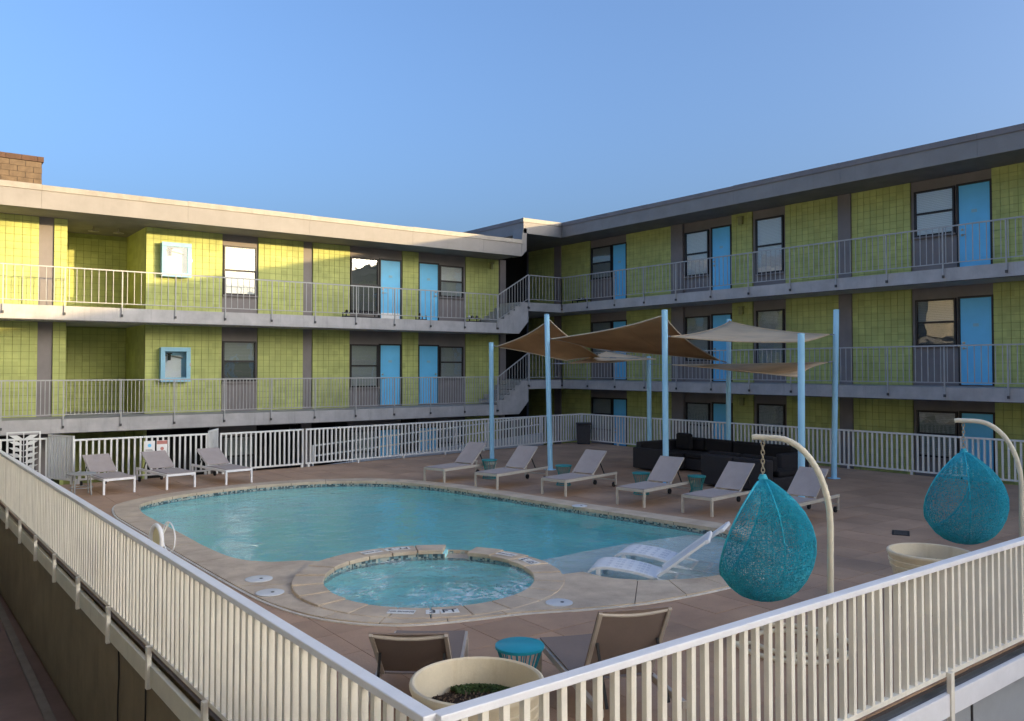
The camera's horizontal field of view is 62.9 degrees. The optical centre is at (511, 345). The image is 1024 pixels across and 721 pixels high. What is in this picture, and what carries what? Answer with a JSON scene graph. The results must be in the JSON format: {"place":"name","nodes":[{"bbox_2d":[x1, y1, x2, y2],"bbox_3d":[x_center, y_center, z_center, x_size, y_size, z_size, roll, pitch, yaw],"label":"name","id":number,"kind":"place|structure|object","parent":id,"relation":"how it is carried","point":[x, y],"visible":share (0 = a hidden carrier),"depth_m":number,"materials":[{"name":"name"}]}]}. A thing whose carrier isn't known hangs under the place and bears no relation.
{"place":"outdoors","nodes":[
{"label":"outdoors","id":0,"kind":"place"},
{"bbox_2d":[0,621,43,720],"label":"path","id":1,"kind":"structure","parent":0,"point":[17,701],"depth_m":11.43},
{"bbox_2d":[0,594,75,720],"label":"ground","id":2,"kind":"structure","parent":0,"point":[59,706],"depth_m":12.16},
{"bbox_2d":[6,431,40,470],"bbox_3d":[-11.788,2.955,20.198,0.720,1.750,0.040,1,-2,-37],"label":"leaf screen","id":3,"kind":"object","parent":2,"relation":"on","point":[18,443],"visible":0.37,"depth_m":20.23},
{"bbox_2d":[0,601,56,720],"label":"kerb","id":4,"kind":"structure","parent":2,"relation":"on","point":[45,709],"depth_m":12.14,"materials":[{"name":"concrete"}]},
{"bbox_2d":[0,505,215,720],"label":"podium wall","id":5,"kind":"structure","parent":2,"relation":"on","point":[77,655],"depth_m":10.85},
{"bbox_2d":[0,506,209,720],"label":"deck fascia","id":6,"kind":"structure","parent":5,"relation":"attached to","point":[175,699],"depth_m":8.59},
{"bbox_2d":[0,450,435,720],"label":"fence","id":7,"kind":"object","parent":5,"relation":"on","point":[222,651],"visible":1,"depth_m":6.75,"materials":[{"name":"metal"}]},
{"bbox_2d":[0,180,526,484],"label":"motel wing","id":8,"kind":"structure","parent":2,"relation":"on","point":[46,225],"depth_m":27.11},
{"bbox_2d":[0,152,43,183],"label":"masonry chimney","id":9,"kind":"object","parent":8,"relation":"on","point":[20,168],"visible":0.48,"depth_m":26.14,"materials":[{"name":"beige brick"}]},
{"bbox_2d":[159,347,190,381],"bbox_3d":[-10.361,0.584,25.749,0.895,1.060,0.280,1,-2,-37],"label":"hose cabinet","id":10,"kind":"object","parent":8,"relation":"attached to","point":[174,362],"visible":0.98,"depth_m":25.79,"materials":[{"name":"metal"}]},
{"bbox_2d":[160,241,191,277],"bbox_3d":[-10.361,-2.635,25.834,0.895,1.060,0.280,1,-2,-37],"label":"hose cabinet","id":11,"kind":"object","parent":8,"relation":"attached to","point":[175,257],"visible":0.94,"depth_m":25.87,"materials":[{"name":"metal"}]},
{"bbox_2d":[221,435,254,472],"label":"window","id":12,"kind":"structure","parent":8,"relation":"in","point":[243,436],"depth_m":27.07,"materials":[{"name":"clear glass"}]},
{"bbox_2d":[221,341,257,382],"bbox_3d":[-8.812,0.532,27.091,1.160,1.345,0.103,1,-2,-37],"label":"window","id":13,"kind":"structure","parent":8,"relation":"in","point":[238,357],"depth_m":27.11,"materials":[{"name":"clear glass"}]},
{"bbox_2d":[222,245,257,297],"bbox_3d":[-8.812,-2.402,27.167,1.160,1.635,0.103,1,-2,-37],"label":"window","id":14,"kind":"structure","parent":8,"relation":"in","point":[242,260],"depth_m":27.19,"materials":[{"name":"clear glass"}]},
{"bbox_2d":[0,376,497,430],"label":"railing","id":15,"kind":"object","parent":8,"relation":"attached to","point":[174,384],"visible":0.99,"depth_m":25.55,"materials":[{"name":"metal"}]},
{"bbox_2d":[0,263,497,328],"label":"railing","id":16,"kind":"object","parent":8,"relation":"attached to","point":[200,276],"visible":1,"depth_m":25.86,"materials":[{"name":"metal"}]},
{"bbox_2d":[349,430,377,460],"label":"window","id":17,"kind":"structure","parent":8,"relation":"in","point":[361,430],"depth_m":29.67,"materials":[{"name":"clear glass"}]},
{"bbox_2d":[349,344,379,388],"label":"window","id":18,"kind":"structure","parent":8,"relation":"in","point":[364,358],"depth_m":29.77,"materials":[{"name":"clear glass"}]},
{"bbox_2d":[350,257,379,313],"bbox_3d":[-5.239,-2.128,29.814,1.180,1.985,0.103,1,-2,-37],"label":"window","id":19,"kind":"structure","parent":8,"relation":"in","point":[363,271],"depth_m":29.85,"materials":[{"name":"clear glass"}]},
{"bbox_2d":[378,344,401,405],"bbox_3d":[-4.405,1.054,30.336,0.900,2.220,0.121,1,-2,-37],"label":"door","id":20,"kind":"structure","parent":8,"relation":"in","point":[389,356],"depth_m":30.34,"materials":[{"name":"blue paint"}]},
{"bbox_2d":[380,428,400,455],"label":"door","id":21,"kind":"structure","parent":8,"relation":"in","point":[384,428],"depth_m":30.34,"materials":[{"name":"blue paint"}]},
{"bbox_2d":[379,258,401,318],"bbox_3d":[-4.405,-2.024,30.416,0.900,2.220,0.121,1,-2,-37],"label":"door","id":22,"kind":"structure","parent":8,"relation":"in","point":[390,270],"depth_m":30.42,"materials":[{"name":"blue paint"}]},
{"bbox_2d":[417,426,438,450],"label":"door","id":23,"kind":"structure","parent":8,"relation":"in","point":[425,426],"depth_m":31.22,"materials":[{"name":"blue paint"}]},
{"bbox_2d":[418,345,438,403],"bbox_3d":[-3.113,1.080,31.295,0.900,2.220,0.121,1,-2,-37],"label":"door","id":24,"kind":"structure","parent":8,"relation":"in","point":[428,355],"depth_m":31.31,"materials":[{"name":"blue paint"}]},
{"bbox_2d":[418,262,438,320],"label":"door","id":25,"kind":"structure","parent":8,"relation":"in","point":[428,274],"depth_m":31.38,"materials":[{"name":"blue paint"}]},
{"bbox_2d":[441,426,461,446],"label":"window","id":26,"kind":"structure","parent":8,"relation":"in","point":[452,426],"depth_m":31.89,"materials":[{"name":"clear glass"}]},
{"bbox_2d":[439,346,463,378],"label":"window","id":27,"kind":"structure","parent":8,"relation":"in","point":[448,355],"depth_m":31.95,"materials":[{"name":"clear glass"}]},
{"bbox_2d":[439,265,464,298],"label":"window","id":28,"kind":"structure","parent":8,"relation":"in","point":[451,278],"depth_m":32.02,"materials":[{"name":"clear glass"}]},
{"bbox_2d":[479,380,527,414],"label":"staircase","id":29,"kind":"structure","parent":8,"relation":"on","point":[515,401],"depth_m":32.04,"materials":[{"name":"grey concrete"}]},
{"bbox_2d":[479,302,527,334],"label":"staircase","id":30,"kind":"structure","parent":8,"relation":"on","point":[514,321],"depth_m":32.10,"materials":[{"name":"grey concrete"}]},
{"bbox_2d":[498,353,528,411],"bbox_3d":[0.060,1.367,31.863,1.488,2.234,0.044,1,-2,-37],"label":"railing","id":31,"kind":"object","parent":8,"relation":"attached to","point":[509,377],"visible":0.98,"depth_m":31.83,"materials":[{"name":"metal"}]},
{"bbox_2d":[498,274,528,328],"bbox_3d":[0.060,-1.682,31.943,1.488,2.175,0.044,1,-2,-37],"label":"railing","id":32,"kind":"object","parent":8,"relation":"attached to","point":[509,297],"visible":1,"depth_m":31.91,"materials":[{"name":"metal"}]},
{"bbox_2d":[312,415,542,465],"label":"access ramp","id":33,"kind":"structure","parent":2,"relation":"on","point":[384,458],"depth_m":27.42,"materials":[{"name":"metal"}]},
{"bbox_2d":[463,123,1023,484],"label":"motel wing","id":34,"kind":"structure","parent":2,"relation":"on","point":[975,177],"depth_m":25.20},
{"bbox_2d":[590,245,611,280],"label":"window","id":35,"kind":"structure","parent":34,"relation":"in","point":[600,256],"depth_m":33.69,"materials":[{"name":"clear glass"}]},
{"bbox_2d":[591,397,611,431],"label":"window","id":36,"kind":"structure","parent":34,"relation":"in","point":[603,406],"depth_m":33.58,"materials":[{"name":"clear glass"}]},
{"bbox_2d":[591,321,611,354],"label":"window","id":37,"kind":"structure","parent":34,"relation":"in","point":[595,326],"depth_m":33.72,"materials":[{"name":"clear glass"}]},
{"bbox_2d":[612,398,626,445],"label":"door","id":38,"kind":"structure","parent":34,"relation":"in","point":[619,407],"depth_m":32.67,"materials":[{"name":"blue paint"}]},
{"bbox_2d":[612,320,626,379],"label":"door","id":39,"kind":"structure","parent":34,"relation":"in","point":[616,323],"depth_m":32.71,"materials":[{"name":"blue paint"}]},
{"bbox_2d":[612,242,626,299],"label":"door","id":40,"kind":"structure","parent":34,"relation":"in","point":[619,251],"depth_m":32.82,"materials":[{"name":"blue paint"}]},
{"bbox_2d":[683,229,709,277],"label":"window","id":41,"kind":"structure","parent":34,"relation":"in","point":[697,242],"depth_m":29.72,"materials":[{"name":"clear glass"}]},
{"bbox_2d":[685,316,709,361],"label":"window","id":42,"kind":"structure","parent":34,"relation":"in","point":[694,324],"depth_m":29.62,"materials":[{"name":"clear glass"}]},
{"bbox_2d":[686,402,710,438],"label":"window","id":43,"kind":"structure","parent":34,"relation":"in","point":[694,410],"depth_m":29.57,"materials":[{"name":"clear glass"}]},
{"bbox_2d":[711,224,731,289],"bbox_3d":[7.189,-2.957,28.806,0.121,2.320,0.880,1,-2,-37],"label":"door","id":44,"kind":"structure","parent":34,"relation":"in","point":[721,236],"depth_m":28.83,"materials":[{"name":"blue paint"}]},
{"bbox_2d":[711,313,732,380],"bbox_3d":[7.189,0.062,28.727,0.121,2.320,0.880,1,-2,-37],"label":"door","id":45,"kind":"structure","parent":34,"relation":"in","point":[718,320],"depth_m":28.83,"materials":[{"name":"blue paint"}]},
{"bbox_2d":[712,402,732,439],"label":"door","id":46,"kind":"structure","parent":34,"relation":"in","point":[718,408],"depth_m":28.73,"materials":[{"name":"blue paint"}]},
{"bbox_2d":[754,215,783,275],"bbox_3d":[8.368,-3.245,27.247,0.103,1.865,1.140,1,-2,-37],"label":"window","id":47,"kind":"structure","parent":34,"relation":"in","point":[769,231],"depth_m":27.27,"materials":[{"name":"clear glass"}]},
{"bbox_2d":[756,309,784,362],"bbox_3d":[8.381,-0.249,27.178,0.070,1.820,1.060,1,-2,-37],"label":"window","id":48,"kind":"structure","parent":34,"relation":"in","point":[775,319],"depth_m":27.18,"materials":[{"name":"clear glass"}]},
{"bbox_2d":[756,403,785,444],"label":"window","id":49,"kind":"structure","parent":34,"relation":"in","point":[768,414],"depth_m":27.11,"materials":[{"name":"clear glass"}]},
{"bbox_2d":[528,216,1023,310],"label":"railing","id":50,"kind":"object","parent":34,"relation":"attached to","point":[913,231],"visible":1,"depth_m":24.92,"materials":[{"name":"metal"}]},
{"bbox_2d":[529,343,1023,398],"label":"railing","id":51,"kind":"object","parent":34,"relation":"attached to","point":[749,379],"visible":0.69,"depth_m":23.82,"materials":[{"name":"metal"}]},
{"bbox_2d":[912,186,956,239],"bbox_3d":[11.563,-3.633,22.952,0.103,1.315,1.180,1,-2,-37],"label":"window","id":52,"kind":"structure","parent":34,"relation":"in","point":[931,207],"depth_m":22.96,"materials":[{"name":"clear glass"}]},
{"bbox_2d":[913,298,957,347],"bbox_3d":[11.563,-0.614,22.873,0.103,1.315,1.180,1,-2,-37],"label":"window","id":53,"kind":"structure","parent":34,"relation":"in","point":[943,314],"depth_m":22.88,"materials":[{"name":"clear glass"}]},
{"bbox_2d":[915,410,958,459],"bbox_3d":[11.563,2.435,22.794,0.103,1.315,1.180,1,-2,-37],"label":"window","id":54,"kind":"structure","parent":34,"relation":"in","point":[927,421],"depth_m":22.82,"materials":[{"name":"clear glass"}]},
{"bbox_2d":[956,178,992,266],"bbox_3d":[12.186,-3.153,22.081,0.121,2.360,0.900,1,-2,-37],"label":"door","id":55,"kind":"structure","parent":34,"relation":"in","point":[973,199],"depth_m":22.09,"materials":[{"name":"blue paint"}]},
{"bbox_2d":[958,294,994,385],"bbox_3d":[12.186,-0.134,22.002,0.121,2.360,0.900,1,-2,-37],"label":"door","id":56,"kind":"structure","parent":34,"relation":"in","point":[975,314],"depth_m":22.01,"materials":[{"name":"blue paint"}]},
{"bbox_2d":[959,411,995,480],"bbox_3d":[12.207,2.915,21.939,0.067,2.360,0.900,1,-2,-37],"label":"door","id":57,"kind":"structure","parent":34,"relation":"in","point":[971,429],"depth_m":21.89,"materials":[{"name":"blue paint"}]},
{"bbox_2d":[872,646,1023,720],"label":"podium wall","id":58,"kind":"structure","parent":2,"relation":"on","point":[1005,703],"depth_m":7.84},
{"bbox_2d":[0,442,1023,720],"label":"pool deck","id":59,"kind":"structure","parent":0,"point":[874,510],"depth_m":13.14,"materials":[{"name":"brown concrete"}]},
{"bbox_2d":[0,438,47,476],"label":"fence","id":60,"kind":"object","parent":59,"relation":"on","point":[21,440],"visible":0.62,"depth_m":19.62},
{"bbox_2d":[47,434,74,484],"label":"gate","id":61,"kind":"structure","parent":59,"relation":"on","point":[57,461],"depth_m":19.55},
{"bbox_2d":[66,471,96,494],"bbox_3d":[-9.126,2.933,17.753,0.570,0.461,0.570,1,-2,-37],"label":"round table","id":62,"kind":"object","parent":59,"relation":"on","point":[84,473],"visible":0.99,"depth_m":17.70,"materials":[{"name":"grey metal"}]},
{"bbox_2d":[78,453,135,494],"bbox_3d":[-9.015,2.825,18.584,0.662,0.718,1.868,1,-2,-43],"label":"sun lounger","id":63,"kind":"object","parent":59,"relation":"on","point":[99,463],"visible":0.9,"depth_m":18.75,"materials":[{"name":"fabric"}]},
{"bbox_2d":[74,433,207,483],"bbox_3d":[-8.916,2.713,20.244,3.042,1.044,0.052,1,-2,-37],"label":"fence","id":64,"kind":"object","parent":59,"relation":"on","point":[140,448],"visible":0.66,"depth_m":20.18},
{"bbox_2d":[208,428,218,473],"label":"gate","id":65,"kind":"structure","parent":64,"relation":"attached to","point":[213,438],"depth_m":21.44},
{"bbox_2d":[149,521,175,551],"bbox_3d":[-3.985,2.478,9.497,0.200,0.938,0.356,1,-2,-45],"label":"pool handrail","id":66,"kind":"object","parent":59,"relation":"on","point":[156,533],"visible":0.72,"depth_m":9.47,"materials":[{"name":"metal"}]},
{"bbox_2d":[136,450,195,489],"bbox_3d":[-8.008,2.845,19.330,0.662,0.718,1.868,1,-2,-44],"label":"sun lounger","id":67,"kind":"object","parent":59,"relation":"on","point":[154,460],"visible":1,"depth_m":19.49,"materials":[{"name":"fabric"}]},
{"bbox_2d":[191,447,252,484],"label":"sun lounger","id":68,"kind":"object","parent":59,"relation":"on","point":[216,458],"visible":0.98,"depth_m":20.21,"materials":[{"name":"fabric"}]},
{"bbox_2d":[220,429,303,473],"bbox_3d":[-6.517,2.757,21.919,2.297,1.044,0.052,1,-2,-41],"label":"fence","id":69,"kind":"object","parent":59,"relation":"on","point":[265,435],"visible":0.89,"depth_m":21.95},
{"bbox_2d":[368,630,467,720],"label":"sun lounger","id":70,"kind":"object","parent":59,"relation":"on","point":[403,652],"visible":0.74,"depth_m":6.12,"materials":[{"name":"fabric"}]},
{"bbox_2d":[305,413,581,466],"bbox_3d":[-1.545,2.876,26.489,11.094,1.044,0.052,1,-2,-43],"label":"fence","id":71,"kind":"object","parent":59,"relation":"on","point":[416,423],"visible":0.91,"depth_m":25.68,"materials":[{"name":"metal"}]},
{"bbox_2d":[112,478,791,626],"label":"swimming pool","id":72,"kind":"structure","parent":59,"relation":"in","point":[583,591],"depth_m":11.08,"materials":[{"name":"paint"}]},
{"bbox_2d":[256,588,283,596],"bbox_3d":[-2.869,2.924,9.928,0.330,0.016,0.330,1,-2,-37],"label":"skimmer lid","id":73,"kind":"object","parent":72,"relation":"on","point":[269,592],"visible":1,"depth_m":9.90,"materials":[{"name":"white plastic"}]},
{"bbox_2d":[291,545,563,618],"bbox_3d":[-1.038,3.426,10.603,3.400,1.105,3.399,1,-2,-37],"label":"hot tub","id":74,"kind":"object","parent":72,"relation":"in","point":[308,586],"visible":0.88,"depth_m":10.33,"materials":[{"name":"stone"}]},
{"bbox_2d":[324,558,533,609],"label":"spa water","id":75,"kind":"structure","parent":74,"relation":"in","point":[424,582],"depth_m":10.58,"materials":[{"name":"liquid"}]},
{"bbox_2d":[140,486,753,580],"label":"pool water","id":76,"kind":"structure","parent":72,"relation":"in","point":[317,523],"depth_m":14.50,"materials":[{"name":"liquid"}]},
{"bbox_2d":[545,598,572,606],"bbox_3d":[0.535,2.913,9.505,0.310,0.016,0.310,1,-2,-37],"label":"skimmer lid","id":77,"kind":"object","parent":72,"relation":"on","point":[558,602],"visible":1,"depth_m":9.47,"materials":[{"name":"white plastic"}]},
{"bbox_2d":[587,531,711,579],"bbox_3d":[1.839,2.925,11.182,1.608,0.878,0.610,0,-2,16],"label":"pool chaise","id":78,"kind":"object","parent":72,"relation":"on","point":[646,570],"visible":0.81,"depth_m":11.09,"materials":[{"name":"white plastic"}]},
{"bbox_2d":[614,521,729,569],"bbox_3d":[2.275,2.945,11.958,1.572,0.878,0.610,-1,-2,23],"label":"pool chaise","id":79,"kind":"object","parent":72,"relation":"on","point":[657,553],"visible":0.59,"depth_m":11.94,"materials":[{"name":"white plastic"}]},
{"bbox_2d":[423,442,496,482],"bbox_3d":[-1.231,2.812,20.370,0.662,0.838,1.968,-1,-2,37],"label":"sun lounger","id":80,"kind":"object","parent":59,"relation":"on","point":[470,452],"visible":0.94,"depth_m":20.48,"materials":[{"name":"fabric"}]},
{"bbox_2d":[409,656,543,720],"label":"planter","id":81,"kind":"object","parent":59,"relation":"on","point":[442,684],"visible":0.63,"depth_m":5.59,"materials":[{"name":"ceramic"}]},
{"bbox_2d":[489,342,493,458],"bbox_3d":[-0.584,1.623,24.569,0.300,3.442,0.300,1,-2,-37],"label":"shade pole","id":82,"kind":"object","parent":59,"relation":"on","point":[491,386],"visible":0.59,"depth_m":24.53,"materials":[{"name":"metal"}]},
{"bbox_2d":[474,445,547,489],"bbox_3d":[0.014,2.787,19.414,0.662,0.838,1.968,-1,-2,37],"label":"sun lounger","id":83,"kind":"object","parent":59,"relation":"on","point":[521,456],"visible":0.95,"depth_m":19.55,"materials":[{"name":"fabric"}]},
{"bbox_2d":[495,637,543,667],"bbox_3d":[0.062,2.650,6.793,0.400,0.448,0.400,0,-2,6],"label":"drum stool","id":84,"kind":"object","parent":59,"relation":"on","point":[519,646],"visible":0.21,"depth_m":6.75,"materials":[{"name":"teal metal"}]},
{"bbox_2d":[544,314,555,469],"bbox_3d":[1.013,1.220,22.177,0.300,4.122,0.300,1,-2,-37],"label":"shade pole","id":85,"kind":"object","parent":59,"relation":"on","point":[548,392],"visible":0.94,"depth_m":22.13,"materials":[{"name":"metal"}]},
{"bbox_2d":[493,319,637,360],"bbox_3d":[1.894,-0.118,24.719,4.533,1.163,2.863,1,-2,-37],"label":"shade sail","id":86,"kind":"object","parent":85,"relation":"attached to","point":[532,342],"visible":0.87,"depth_m":23.95,"materials":[{"name":"beige fabric"}]},
{"bbox_2d":[550,351,655,363],"bbox_3d":[2.813,0.331,24.040,1.855,0.432,4.907,-1,-2,25],"label":"shade sail","id":87,"kind":"object","parent":85,"relation":"attached to","point":[621,358],"visible":0.97,"depth_m":24.81,"materials":[{"name":"beige fabric"}]},
{"bbox_2d":[541,449,616,496],"bbox_3d":[1.506,2.761,18.418,0.662,0.838,1.968,-1,-2,40],"label":"sun lounger","id":88,"kind":"object","parent":59,"relation":"on","point":[589,461],"visible":1,"depth_m":18.54,"materials":[{"name":"fabric"}]},
{"bbox_2d":[576,422,590,443],"bbox_3d":[2.530,3.104,29.646,0.530,0.740,0.533,0,-2,4],"label":"waste bin","id":89,"kind":"object","parent":59,"relation":"on","point":[583,431],"visible":1,"depth_m":29.41,"materials":[{"name":"plastic"}]},
{"bbox_2d":[536,605,686,720],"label":"sun lounger","id":90,"kind":"object","parent":59,"relation":"on","point":[615,633],"visible":0.67,"depth_m":6.13,"materials":[{"name":"fabric"}]},
{"bbox_2d":[647,356,651,440],"bbox_3d":[4.162,1.844,25.385,0.300,3.042,0.300,1,-2,-37],"label":"shade pole","id":91,"kind":"object","parent":59,"relation":"on","point":[649,423],"visible":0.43,"depth_m":25.35,"materials":[{"name":"metal"}]},
{"bbox_2d":[616,455,694,507],"bbox_3d":[2.946,2.725,17.038,0.662,0.838,1.968,-1,-2,41],"label":"sun lounger","id":92,"kind":"object","parent":59,"relation":"on","point":[665,468],"visible":0.96,"depth_m":17.15,"materials":[{"name":"fabric"}]},
{"bbox_2d":[661,309,668,485],"bbox_3d":[3.511,1.191,19.149,0.300,4.022,0.300,1,-2,-37],"label":"shade pole","id":93,"kind":"object","parent":59,"relation":"on","point":[665,424],"visible":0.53,"depth_m":19.05,"materials":[{"name":"metal"}]},
{"bbox_2d":[550,315,726,362],"bbox_3d":[3.691,-0.100,22.342,4.573,1.145,4.970,1,-2,-37],"label":"shade sail","id":94,"kind":"object","parent":93,"relation":"attached to","point":[645,337],"visible":0.96,"depth_m":21.84,"materials":[{"name":"beige fabric"}]},
{"bbox_2d":[668,320,833,342],"bbox_3d":[5.861,-0.377,19.863,3.246,0.806,5.678,-1,-2,32],"label":"shade sail","id":95,"kind":"object","parent":93,"relation":"attached to","point":[730,331],"visible":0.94,"depth_m":20.21,"materials":[{"name":"beige fabric"}]},
{"bbox_2d":[687,474,705,491],"bbox_3d":[3.822,2.921,17.342,0.380,0.458,0.380,0,-2,0],"label":"drum stool","id":96,"kind":"object","parent":59,"relation":"on","point":[693,476],"visible":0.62,"depth_m":17.29,"materials":[{"name":"green metal"}]},
{"bbox_2d":[681,461,759,516],"bbox_3d":[4.071,2.697,15.996,1.968,0.838,0.662,1,-2,-45],"label":"sun lounger","id":97,"kind":"object","parent":59,"relation":"on","point":[734,476],"visible":0.94,"depth_m":16.06,"materials":[{"name":"fabric"}]},
{"bbox_2d":[633,433,808,489],"bbox_3d":[5.108,2.757,20.597,2.920,0.880,4.975,1,-2,-37],"label":"sectional sofa","id":98,"kind":"object","parent":59,"relation":"on","point":[709,458],"visible":0.67,"depth_m":20.72,"materials":[{"name":"fabric"}]},
{"bbox_2d":[726,319,731,439],"bbox_3d":[5.931,1.282,23.026,0.310,4.042,0.300,1,-2,-37],"label":"shade pole","id":99,"kind":"object","parent":59,"relation":"on","point":[728,394],"visible":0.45,"depth_m":23.00,"materials":[{"name":"metal"}]},
{"bbox_2d":[719,434,856,664],"bbox_3d":[2.688,1.893,8.186,1.242,2.024,1.163,-1,-2,34],"label":"hanging chair","id":100,"kind":"object","parent":59,"relation":"on","point":[790,585],"visible":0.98,"depth_m":7.96,"materials":[{"name":"wicker"}]},
{"bbox_2d":[754,466,839,525],"bbox_3d":[5.181,2.675,15.139,1.968,0.838,0.662,1,-2,-45],"label":"sun lounger","id":101,"kind":"object","parent":59,"relation":"on","point":[805,483],"visible":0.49,"depth_m":15.36,"materials":[{"name":"fabric"}]},
{"bbox_2d":[798,333,804,496],"bbox_3d":[5.721,1.444,16.585,0.300,3.382,0.300,1,-2,-37],"label":"shade pole","id":102,"kind":"object","parent":59,"relation":"on","point":[801,392],"visible":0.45,"depth_m":16.52,"materials":[{"name":"metal"}]},
{"bbox_2d":[582,413,1023,481],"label":"fence","id":103,"kind":"object","parent":59,"relation":"on","point":[907,455],"visible":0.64,"depth_m":22.35,"materials":[{"name":"metal"}]},
{"bbox_2d":[828,309,840,478],"bbox_3d":[7.841,1.175,20.447,0.300,4.122,0.300,1,-2,-37],"label":"shade pole","id":104,"kind":"object","parent":59,"relation":"on","point":[835,393],"visible":1,"depth_m":20.38,"materials":[{"name":"metal"}]},
{"bbox_2d":[652,361,832,377],"bbox_3d":[6.325,0.584,21.258,2.824,0.376,9.001,0,-2,-10],"label":"shade sail","id":105,"kind":"object","parent":104,"relation":"attached to","point":[786,369],"visible":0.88,"depth_m":20.98,"materials":[{"name":"beige fabric"}]},
{"bbox_2d":[886,543,970,614],"bbox_3d":[4.721,2.630,9.444,0.910,0.630,0.910,1,-2,-37],"label":"planter","id":106,"kind":"object","parent":59,"relation":"on","point":[902,557],"visible":0.46,"depth_m":9.61,"materials":[{"name":"concrete"}]},
{"bbox_2d":[888,653,1023,720],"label":"deck fascia","id":107,"kind":"structure","parent":59,"relation":"attached to","point":[968,693],"depth_m":7.30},
{"bbox_2d":[434,536,1023,720],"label":"fence","id":108,"kind":"object","parent":107,"relation":"on","point":[988,606],"visible":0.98,"depth_m":6.11,"materials":[{"name":"metal"}]},
{"bbox_2d":[923,418,1023,583],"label":"hanging chair","id":109,"kind":"object","parent":59,"relation":"on","point":[986,474],"visible":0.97,"depth_m":10.63,"materials":[{"name":"wicker"}]},
{"bbox_2d":[0,0,1023,231],"label":"sky","id":110,"kind":"structure","parent":0,"point":[447,115],"materials":[{"name":"blue"}]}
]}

